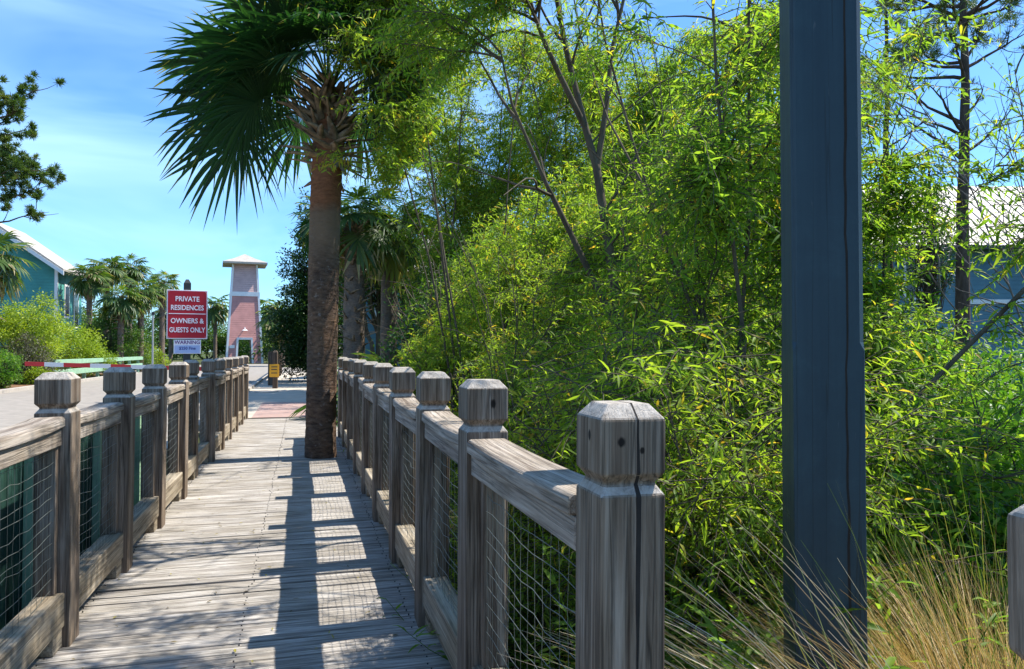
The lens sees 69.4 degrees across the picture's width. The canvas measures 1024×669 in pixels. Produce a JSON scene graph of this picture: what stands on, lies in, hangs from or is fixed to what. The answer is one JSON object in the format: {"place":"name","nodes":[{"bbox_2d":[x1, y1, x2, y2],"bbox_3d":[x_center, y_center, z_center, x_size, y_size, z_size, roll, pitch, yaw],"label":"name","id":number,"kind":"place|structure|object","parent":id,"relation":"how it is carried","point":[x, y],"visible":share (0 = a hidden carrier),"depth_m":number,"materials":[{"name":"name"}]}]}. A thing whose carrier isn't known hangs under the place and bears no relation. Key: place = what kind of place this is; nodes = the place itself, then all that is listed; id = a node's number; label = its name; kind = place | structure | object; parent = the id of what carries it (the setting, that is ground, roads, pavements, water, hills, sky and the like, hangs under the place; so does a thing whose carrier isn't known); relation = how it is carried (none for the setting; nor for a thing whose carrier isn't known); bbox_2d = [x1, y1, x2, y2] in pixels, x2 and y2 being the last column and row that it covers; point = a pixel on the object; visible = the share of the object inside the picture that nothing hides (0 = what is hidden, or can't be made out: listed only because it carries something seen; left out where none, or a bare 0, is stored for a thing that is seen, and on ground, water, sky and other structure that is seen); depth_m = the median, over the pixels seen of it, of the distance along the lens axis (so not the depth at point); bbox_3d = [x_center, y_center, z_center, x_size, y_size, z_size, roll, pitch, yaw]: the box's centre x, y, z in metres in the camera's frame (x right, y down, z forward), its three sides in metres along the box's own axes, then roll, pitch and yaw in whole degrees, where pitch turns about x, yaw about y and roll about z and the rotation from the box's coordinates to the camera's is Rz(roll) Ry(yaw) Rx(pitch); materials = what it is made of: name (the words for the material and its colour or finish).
{"place":"outdoors","nodes":[
{"label":"outdoors","id":0,"kind":"place"},
{"bbox_2d":[0,223,83,363],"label":"teal house","id":1,"kind":"structure","parent":0,"point":[51,274],"depth_m":52.98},
{"bbox_2d":[64,284,69,318],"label":"window","id":2,"kind":"structure","parent":1,"relation":"in","point":[66,291],"depth_m":55.32,"materials":[{"name":"white paint"}]},
{"bbox_2d":[73,289,78,327],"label":"window","id":3,"kind":"structure","parent":1,"relation":"in","point":[75,301],"depth_m":57.34,"materials":[{"name":"glass"}]},
{"bbox_2d":[0,373,265,439],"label":"road","id":4,"kind":"structure","parent":0,"point":[16,407],"depth_m":22.60,"materials":[{"name":"grey asphalt"}]},
{"bbox_2d":[25,362,200,370],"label":"boom gate","id":5,"kind":"structure","parent":4,"relation":"on","point":[55,364],"depth_m":26.52,"materials":[{"name":"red metal"}]},
{"bbox_2d":[151,312,154,363],"bbox_3d":[-12.623,0.683,25.991,0.100,2.950,0.100,0,-1,-16],"label":"marker pole","id":6,"kind":"object","parent":4,"relation":"on","point":[152,313],"visible":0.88,"depth_m":25.99,"materials":[{"name":"grey metal"}]},
{"bbox_2d":[166,279,207,361],"bbox_3d":[-9.690,0.213,22.049,1.110,3.720,0.252,1,-1,-26],"label":"entrance sign","id":7,"kind":"object","parent":4,"relation":"on","point":[187,307],"visible":1,"depth_m":21.96,"materials":[{"name":"metal"}]},
{"bbox_2d":[90,367,337,373],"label":"cross street","id":8,"kind":"structure","parent":0,"point":[258,370],"depth_m":55.18,"materials":[{"name":"grey asphalt"}]},
{"bbox_2d":[199,364,267,367],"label":"road","id":9,"kind":"structure","parent":0,"point":[258,365],"depth_m":73.44,"materials":[{"name":"grey asphalt"}]},
{"bbox_2d":[248,403,261,418],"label":"sidewalk","id":10,"kind":"structure","parent":0,"point":[253,408],"depth_m":18.95,"materials":[{"name":"concrete"}]},
{"bbox_2d":[248,372,306,402],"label":"sidewalk","id":11,"kind":"structure","parent":0,"point":[292,391],"depth_m":26.78,"materials":[{"name":"concrete"}]},
{"bbox_2d":[254,391,278,392],"bbox_3d":[-8.786,2.067,26.462,0.838,0.080,0.838,0,-1,-16],"label":"utility cover","id":12,"kind":"object","parent":11,"relation":"on","point":[265,391],"visible":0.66,"depth_m":26.24,"materials":[{"name":"metal"}]},
{"bbox_2d":[269,350,278,388],"bbox_3d":[-9.290,1.422,28.959,0.360,1.600,0.209,0,-1,-8],"label":"bollard","id":13,"kind":"object","parent":11,"relation":"on","point":[274,370],"visible":0.88,"depth_m":28.88,"materials":[{"name":"brown wood"}]},
{"bbox_2d":[251,402,337,418],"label":"brick paving","id":14,"kind":"structure","parent":0,"point":[276,409],"depth_m":18.29,"materials":[{"name":"red brick"}]},
{"bbox_2d":[0,0,1023,351],"label":"sky","id":15,"kind":"structure","parent":0,"point":[113,200],"materials":[{"name":"blue"}]},
{"bbox_2d":[154,352,1020,668],"bbox_3d":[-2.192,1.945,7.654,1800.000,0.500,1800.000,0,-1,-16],"label":"ground","id":16,"kind":"structure","parent":0,"point":[452,510],"depth_m":7.64,"materials":[{"name":"green plant"}]},
{"bbox_2d":[6,373,102,388],"bbox_3d":[-14.252,1.546,2.146,5.780,0.120,92.000,0,-1,-16],"label":"mulch bed","id":17,"kind":"object","parent":16,"relation":"on","point":[20,385],"depth_m":31.23,"materials":[{"name":"brown soil"}]},
{"bbox_2d":[0,348,24,388],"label":"shrub","id":18,"kind":"object","parent":17,"relation":"on","point":[7,374],"visible":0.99,"depth_m":28.01,"materials":[{"name":"green plant"}]},
{"bbox_2d":[0,230,40,321],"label":"sabal palm","id":19,"kind":"object","parent":17,"relation":"on","point":[10,279],"visible":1,"depth_m":31.29,"materials":[{"name":"green plant"}]},
{"bbox_2d":[0,70,66,224],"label":"pine tree","id":20,"kind":"object","parent":17,"relation":"on","point":[12,161],"visible":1,"depth_m":27.38,"materials":[{"name":"green plant"}]},
{"bbox_2d":[0,287,73,382],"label":"shrub","id":21,"kind":"object","parent":17,"relation":"on","point":[14,321],"visible":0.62,"depth_m":33.04,"materials":[{"name":"green plant"}]},
{"bbox_2d":[0,330,73,383],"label":"shrub","id":22,"kind":"object","parent":17,"relation":"on","point":[27,347],"visible":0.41,"depth_m":31.79,"materials":[{"name":"green plant"}]},
{"bbox_2d":[16,366,57,384],"bbox_3d":[-20.190,1.831,31.451,1.353,1.169,1.390,0,-1,18],"label":"shrub","id":23,"kind":"object","parent":17,"relation":"on","point":[36,373],"visible":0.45,"depth_m":31.23,"materials":[{"name":"green plant"}]},
{"bbox_2d":[0,305,122,375],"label":"shrub","id":24,"kind":"object","parent":17,"relation":"on","point":[81,350],"visible":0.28,"depth_m":40.98,"materials":[{"name":"green plant"}]},
{"bbox_2d":[0,372,137,393],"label":"kerb","id":25,"kind":"structure","parent":16,"relation":"on","point":[15,389],"depth_m":27.93,"materials":[{"name":"concrete"}]},
{"bbox_2d":[0,416,140,629],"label":"green barrier","id":26,"kind":"object","parent":16,"relation":"on","point":[10,584],"visible":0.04,"depth_m":4.65,"materials":[{"name":"paint"}]},
{"bbox_2d":[66,263,114,327],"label":"sabal palm","id":27,"kind":"object","parent":16,"relation":"on","point":[86,285],"visible":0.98,"depth_m":53.80,"materials":[{"name":"green plant"}]},
{"bbox_2d":[51,356,142,378],"bbox_3d":[-22.958,1.882,41.779,0.330,1.130,19.000,0,-1,-16],"label":"guard rail","id":28,"kind":"object","parent":16,"relation":"on","point":[83,371],"visible":0.39,"depth_m":38.47,"materials":[{"name":"metal"}]},
{"bbox_2d":[81,318,115,356],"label":"background tree","id":29,"kind":"object","parent":16,"relation":"on","point":[82,320],"visible":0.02,"depth_m":97.57,"materials":[{"name":"green plant"}]},
{"bbox_2d":[82,255,130,338],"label":"sabal palm","id":30,"kind":"object","parent":16,"relation":"on","point":[116,267],"visible":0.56,"depth_m":56.89,"materials":[{"name":"green plant"}]},
{"bbox_2d":[66,300,159,371],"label":"shrub","id":31,"kind":"object","parent":16,"relation":"on","point":[105,322],"visible":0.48,"depth_m":50.63,"materials":[{"name":"green plant"}]},
{"bbox_2d":[81,303,157,347],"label":"background tree","id":32,"kind":"object","parent":16,"relation":"on","point":[83,311],"visible":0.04,"depth_m":105.60,"materials":[{"name":"green plant"}]},
{"bbox_2d":[94,284,151,364],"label":"sabal palm","id":33,"kind":"object","parent":16,"relation":"on","point":[120,307],"visible":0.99,"depth_m":49.77,"materials":[{"name":"green plant"}]},
{"bbox_2d":[111,253,155,339],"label":"sabal palm","id":34,"kind":"object","parent":16,"relation":"on","point":[134,273],"visible":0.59,"depth_m":59.84,"materials":[{"name":"green plant"}]},
{"bbox_2d":[112,337,171,369],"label":"shrub","id":35,"kind":"object","parent":16,"relation":"on","point":[157,359],"visible":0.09,"depth_m":57.37,"materials":[{"name":"green plant"}]},
{"bbox_2d":[120,275,166,371],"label":"sabal palm","id":36,"kind":"object","parent":16,"relation":"on","point":[148,292],"visible":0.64,"depth_m":51.83,"materials":[{"name":"green plant"}]},
{"bbox_2d":[139,270,180,365],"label":"sabal palm","id":37,"kind":"object","parent":16,"relation":"on","point":[166,284],"visible":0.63,"depth_m":57.85,"materials":[{"name":"green plant"}]},
{"bbox_2d":[114,314,206,359],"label":"background tree","id":38,"kind":"object","parent":16,"relation":"on","point":[156,332],"visible":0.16,"depth_m":116.97,"materials":[{"name":"green plant"}]},
{"bbox_2d":[151,305,172,362],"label":"sabal palm","id":39,"kind":"object","parent":16,"relation":"on","point":[170,352],"visible":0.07,"depth_m":89.75,"materials":[{"name":"green plant"}]},
{"bbox_2d":[158,322,249,359],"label":"background tree","id":40,"kind":"object","parent":16,"relation":"on","point":[221,337],"visible":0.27,"depth_m":124.02,"materials":[{"name":"green plant"}]},
{"bbox_2d":[166,373,267,457],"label":"kerb","id":41,"kind":"structure","parent":16,"relation":"on","point":[255,383],"depth_m":31.06,"materials":[{"name":"concrete"}]},
{"bbox_2d":[207,294,228,358],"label":"sabal palm","id":42,"kind":"object","parent":16,"relation":"on","point":[217,312],"visible":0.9,"depth_m":91.49,"materials":[{"name":"green plant"}]},
{"bbox_2d":[210,324,266,358],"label":"background tree","id":43,"kind":"object","parent":16,"relation":"on","point":[238,349],"visible":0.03,"depth_m":128.28,"materials":[{"name":"green plant"}]},
{"bbox_2d":[27,417,451,668],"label":"boardwalk","id":44,"kind":"structure","parent":16,"relation":"on","point":[140,596],"depth_m":4.78,"materials":[{"name":"wood"}]},
{"bbox_2d":[0,356,248,668],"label":"boardwalk fence","id":45,"kind":"object","parent":44,"relation":"on","point":[67,579],"visible":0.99,"depth_m":4.72,"materials":[{"name":"wood"}]},
{"bbox_2d":[72,456,396,668],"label":"fallen leaves","id":46,"kind":"object","parent":44,"relation":"on","point":[235,650],"visible":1,"depth_m":4.61,"materials":[{"name":"brown plant"}]},
{"bbox_2d":[137,0,445,458],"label":"sabal palm","id":47,"kind":"object","parent":44,"relation":"on","point":[239,70],"visible":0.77,"depth_m":10.27,"materials":[{"name":"green plant"}]},
{"bbox_2d":[338,357,664,668],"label":"boardwalk fence","id":48,"kind":"object","parent":44,"relation":"on","point":[604,517],"visible":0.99,"depth_m":2.86,"materials":[{"name":"wood"}]},
{"bbox_2d":[222,254,267,362],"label":"gate tower","id":49,"kind":"structure","parent":16,"relation":"on","point":[244,318],"depth_m":86.57,"materials":[{"name":"pink"}]},
{"bbox_2d":[224,315,287,360],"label":"background tree","id":50,"kind":"object","parent":16,"relation":"on","point":[245,348],"visible":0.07,"depth_m":109.36,"materials":[{"name":"green plant"}]},
{"bbox_2d":[260,299,281,346],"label":"sabal palm","id":51,"kind":"object","parent":16,"relation":"on","point":[265,307],"visible":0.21,"depth_m":96.27,"materials":[{"name":"green plant"}]},
{"bbox_2d":[268,351,281,385],"bbox_3d":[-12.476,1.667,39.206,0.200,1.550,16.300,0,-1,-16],"label":"post","id":52,"kind":"object","parent":16,"relation":"on","point":[270,357],"visible":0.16,"depth_m":31.38,"materials":[{"name":"brown wood"}]},
{"bbox_2d":[253,301,306,364],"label":"sabal palm","id":53,"kind":"object","parent":16,"relation":"on","point":[261,323],"visible":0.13,"depth_m":69.14,"materials":[{"name":"green plant"}]},
{"bbox_2d":[247,324,341,361],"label":"background tree","id":54,"kind":"object","parent":16,"relation":"on","point":[263,347],"visible":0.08,"depth_m":86.88,"materials":[{"name":"green plant"}]},
{"bbox_2d":[254,187,343,381],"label":"evergreen tree","id":55,"kind":"object","parent":16,"relation":"on","point":[293,320],"visible":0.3,"depth_m":35.09,"materials":[{"name":"green plant"}]},
{"bbox_2d":[289,356,340,418],"bbox_3d":[-3.194,2.192,16.556,3.258,3.410,3.412,0,-1,9],"label":"saw palmetto","id":56,"kind":"object","parent":16,"relation":"on","point":[300,409],"visible":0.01,"depth_m":16.27,"materials":[{"name":"green plant"}]},
{"bbox_2d":[288,199,354,255],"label":"sabal palm","id":57,"kind":"object","parent":16,"relation":"on","point":[301,232],"visible":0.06,"depth_m":30.03,"materials":[{"name":"green plant"}]},
{"bbox_2d":[298,185,415,365],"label":"sabal palm","id":58,"kind":"object","parent":16,"relation":"on","point":[360,245],"visible":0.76,"depth_m":24.70,"materials":[{"name":"green plant"}]},
{"bbox_2d":[336,349,382,413],"bbox_3d":[-2.382,2.063,17.470,3.803,3.804,3.832,0,-1,-16],"label":"saw palmetto","id":59,"kind":"object","parent":16,"relation":"on","point":[370,357],"depth_m":17.86,"materials":[{"name":"green plant"}]},
{"bbox_2d":[301,181,435,355],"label":"broadleaf tree","id":60,"kind":"object","parent":16,"relation":"on","point":[375,296],"visible":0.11,"depth_m":32.84,"materials":[{"name":"green plant"}]},
{"bbox_2d":[349,187,431,366],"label":"sabal palm","id":61,"kind":"object","parent":16,"relation":"on","point":[394,271],"visible":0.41,"depth_m":27.23,"materials":[{"name":"green plant"}]},
{"bbox_2d":[364,239,438,366],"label":"tree","id":62,"kind":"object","parent":16,"relation":"on","point":[371,330],"depth_m":40.01,"materials":[{"name":"green plant"}]},
{"bbox_2d":[371,233,484,366],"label":"broadleaf tree","id":63,"kind":"object","parent":16,"relation":"on","point":[411,322],"visible":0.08,"depth_m":16.21,"materials":[{"name":"green plant"}]},
{"bbox_2d":[351,261,516,467],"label":"willow tree","id":64,"kind":"object","parent":16,"relation":"on","point":[419,364],"visible":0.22,"depth_m":12.34,"materials":[{"name":"green plant"}]},
{"bbox_2d":[392,206,497,336],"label":"broadleaf tree","id":65,"kind":"object","parent":16,"relation":"on","point":[440,265],"visible":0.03,"depth_m":22.98,"materials":[{"name":"green plant"}]},
{"bbox_2d":[286,0,626,410],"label":"willow tree","id":66,"kind":"object","parent":16,"relation":"on","point":[406,150],"visible":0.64,"depth_m":10.01,"materials":[{"name":"green plant"}]},
{"bbox_2d":[393,189,567,398],"bbox_3d":[-0.214,-0.201,15.408,4.669,5.403,5.118,0,-1,14],"label":"willow tree","id":67,"kind":"object","parent":16,"relation":"on","point":[455,283],"visible":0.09,"depth_m":14.85,"materials":[{"name":"green plant"}]},
{"bbox_2d":[383,3,626,322],"bbox_3d":[-0.287,-4.318,23.585,8.270,13.027,7.376,0,-1,-16],"label":"willow tree","id":68,"kind":"object","parent":16,"relation":"on","point":[475,190],"visible":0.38,"depth_m":23.72,"materials":[{"name":"green plant"}]},
{"bbox_2d":[370,0,689,282],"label":"willow tree","id":69,"kind":"object","parent":16,"relation":"on","point":[427,219],"visible":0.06,"depth_m":24.57,"materials":[{"name":"green plant"}]},
{"bbox_2d":[459,0,647,267],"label":"willow tree","id":70,"kind":"object","parent":16,"relation":"on","point":[555,152],"visible":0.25,"depth_m":21.32,"materials":[{"name":"green plant"}]},
{"bbox_2d":[376,128,763,565],"bbox_3d":[0.741,0.245,7.953,4.305,4.465,4.534,0,-1,19],"label":"willow tree","id":71,"kind":"object","parent":16,"relation":"on","point":[557,285],"visible":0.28,"depth_m":7.30,"materials":[{"name":"green plant"}]},
{"bbox_2d":[454,130,725,377],"bbox_3d":[1.111,-0.422,11.799,5.233,5.724,3.864,-1,-1,34],"label":"willow tree","id":72,"kind":"object","parent":16,"relation":"on","point":[523,243],"visible":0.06,"depth_m":11.65,"materials":[{"name":"green plant"}]},
{"bbox_2d":[342,0,893,393],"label":"willow tree","id":73,"kind":"object","parent":16,"relation":"on","point":[481,11],"visible":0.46,"depth_m":6.52,"materials":[{"name":"green plant"}]},
{"bbox_2d":[518,34,726,194],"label":"willow tree","id":74,"kind":"object","parent":16,"relation":"on","point":[550,68],"visible":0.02,"depth_m":22.77,"materials":[{"name":"green plant"}]},
{"bbox_2d":[518,0,732,273],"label":"willow tree","id":75,"kind":"object","parent":16,"relation":"on","point":[639,91],"visible":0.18,"depth_m":19.23,"materials":[{"name":"green plant"}]},
{"bbox_2d":[523,111,778,378],"bbox_3d":[2.236,-0.514,11.617,4.249,5.908,5.956,0,-1,15],"label":"willow tree","id":76,"kind":"object","parent":16,"relation":"on","point":[563,194],"visible":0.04,"depth_m":11.35,"materials":[{"name":"green plant"}]},
{"bbox_2d":[449,231,879,668],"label":"willow tree","id":77,"kind":"object","parent":16,"relation":"on","point":[523,539],"visible":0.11,"depth_m":4.87,"materials":[{"name":"green plant"}]},
{"bbox_2d":[337,431,1021,668],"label":"undergrowth","id":78,"kind":"object","parent":16,"relation":"on","point":[735,645],"visible":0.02,"depth_m":2.99,"materials":[{"name":"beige plant"}]},
{"bbox_2d":[577,531,861,668],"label":"ornamental grass","id":79,"kind":"object","parent":16,"relation":"on","point":[771,625],"depth_m":1.95,"materials":[{"name":"plant"}]},
{"bbox_2d":[562,122,889,455],"bbox_3d":[3.132,-0.333,10.375,4.079,5.747,4.766,0,-1,-16],"label":"willow tree","id":80,"kind":"object","parent":16,"relation":"on","point":[706,245],"visible":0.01,"depth_m":9.79,"materials":[{"name":"green plant"}]},
{"bbox_2d":[470,0,1023,456],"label":"willow tree","id":81,"kind":"object","parent":16,"relation":"on","point":[704,180],"visible":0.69,"depth_m":4.17,"materials":[{"name":"green plant"}]},
{"bbox_2d":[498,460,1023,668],"bbox_3d":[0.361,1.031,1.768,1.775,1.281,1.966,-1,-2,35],"label":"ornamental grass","id":82,"kind":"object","parent":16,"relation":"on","point":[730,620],"depth_m":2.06,"materials":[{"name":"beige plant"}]},
{"bbox_2d":[505,212,1023,668],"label":"willow tree","id":83,"kind":"object","parent":16,"relation":"on","point":[700,487],"visible":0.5,"depth_m":3.35,"materials":[{"name":"green plant"}]},
{"bbox_2d":[620,17,929,406],"bbox_3d":[6.780,-3.400,19.598,7.663,11.307,4.840,-1,-1,33],"label":"willow tree","id":84,"kind":"object","parent":16,"relation":"on","point":[876,94],"visible":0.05,"depth_m":18.39,"materials":[{"name":"green plant"}]},
{"bbox_2d":[528,0,1023,570],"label":"willow tree","id":85,"kind":"object","parent":16,"relation":"on","point":[704,290],"visible":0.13,"depth_m":4.88,"materials":[{"name":"green plant"}]},
{"bbox_2d":[779,0,867,668],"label":"painted post","id":86,"kind":"object","parent":16,"relation":"on","point":[823,396],"visible":0.98,"depth_m":2.28,"materials":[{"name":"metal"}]},
{"bbox_2d":[666,377,1023,668],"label":"leafy shrub","id":87,"kind":"object","parent":16,"relation":"on","point":[950,483],"visible":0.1,"depth_m":3.62,"materials":[{"name":"green plant"}]},
{"bbox_2d":[669,434,1023,668],"bbox_3d":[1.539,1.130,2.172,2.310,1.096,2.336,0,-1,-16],"label":"ornamental grass","id":88,"kind":"object","parent":16,"relation":"on","point":[913,665],"depth_m":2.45,"materials":[{"name":"plant"}]},
{"bbox_2d":[723,56,988,638],"bbox_3d":[2.217,0.204,4.847,1.648,4.132,1.576,0,-1,1],"label":"willow tree","id":89,"kind":"object","parent":16,"relation":"on","point":[885,228],"visible":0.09,"depth_m":4.70,"materials":[{"name":"green plant"}]},
{"bbox_2d":[778,290,996,403],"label":"broadleaf tree","id":90,"kind":"object","parent":16,"relation":"on","point":[941,328],"depth_m":13.88,"materials":[{"name":"green plant"}]},
{"bbox_2d":[773,329,1023,640],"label":"leafy shrub","id":91,"kind":"object","parent":16,"relation":"on","point":[992,412],"visible":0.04,"depth_m":4.76,"materials":[{"name":"green plant"}]},
{"bbox_2d":[860,0,969,320],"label":"pine tree","id":92,"kind":"object","parent":16,"relation":"on","point":[901,21],"visible":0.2,"depth_m":26.16,"materials":[{"name":"green plant"}]},
{"bbox_2d":[891,130,971,341],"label":"cedar tree","id":93,"kind":"object","parent":16,"relation":"on","point":[927,288],"visible":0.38,"depth_m":24.90,"materials":[{"name":"green plant"}]},
{"bbox_2d":[863,292,1017,468],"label":"willow tree","id":94,"kind":"object","parent":16,"relation":"on","point":[909,344],"visible":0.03,"depth_m":6.43,"materials":[{"name":"green plant"}]},
{"bbox_2d":[861,0,1023,367],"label":"pine tree","id":95,"kind":"object","parent":16,"relation":"on","point":[962,282],"visible":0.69,"depth_m":22.00,"materials":[{"name":"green plant"}]},
{"bbox_2d":[862,186,1023,382],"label":"slate house","id":96,"kind":"structure","parent":16,"relation":"on","point":[1016,280],"depth_m":35.06,"materials":[{"name":"blue"}]},
{"bbox_2d":[903,257,923,299],"bbox_3d":[19.143,-2.649,35.032,1.200,2.000,0.062,0,-1,0],"label":"window","id":97,"kind":"structure","parent":96,"relation":"in","point":[909,286],"depth_m":34.99,"materials":[{"name":"blue glass"}]},
{"bbox_2d":[862,37,1023,366],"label":"bare tree","id":98,"kind":"object","parent":16,"relation":"on","point":[1005,278],"visible":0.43,"depth_m":11.97,"materials":[{"name":"grey plant"}]},
{"bbox_2d":[869,378,1023,668],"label":"leafy shrub","id":99,"kind":"object","parent":16,"relation":"on","point":[1000,467],"visible":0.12,"depth_m":3.62,"materials":[{"name":"green plant"}]},
{"bbox_2d":[910,328,1023,461],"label":"leafy shrub","id":100,"kind":"object","parent":16,"relation":"on","point":[1021,356],"visible":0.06,"depth_m":6.71,"materials":[{"name":"green plant"}]},
{"bbox_2d":[949,310,1023,455],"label":"leafy shrub","id":101,"kind":"object","parent":16,"relation":"on","point":[997,343],"visible":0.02,"depth_m":8.42,"materials":[{"name":"green plant"}]},
{"bbox_2d":[1007,504,1023,659],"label":"gate post","id":102,"kind":"object","parent":16,"relation":"on","point":[1015,536],"visible":1,"depth_m":0.67,"materials":[{"name":"grey wood"}]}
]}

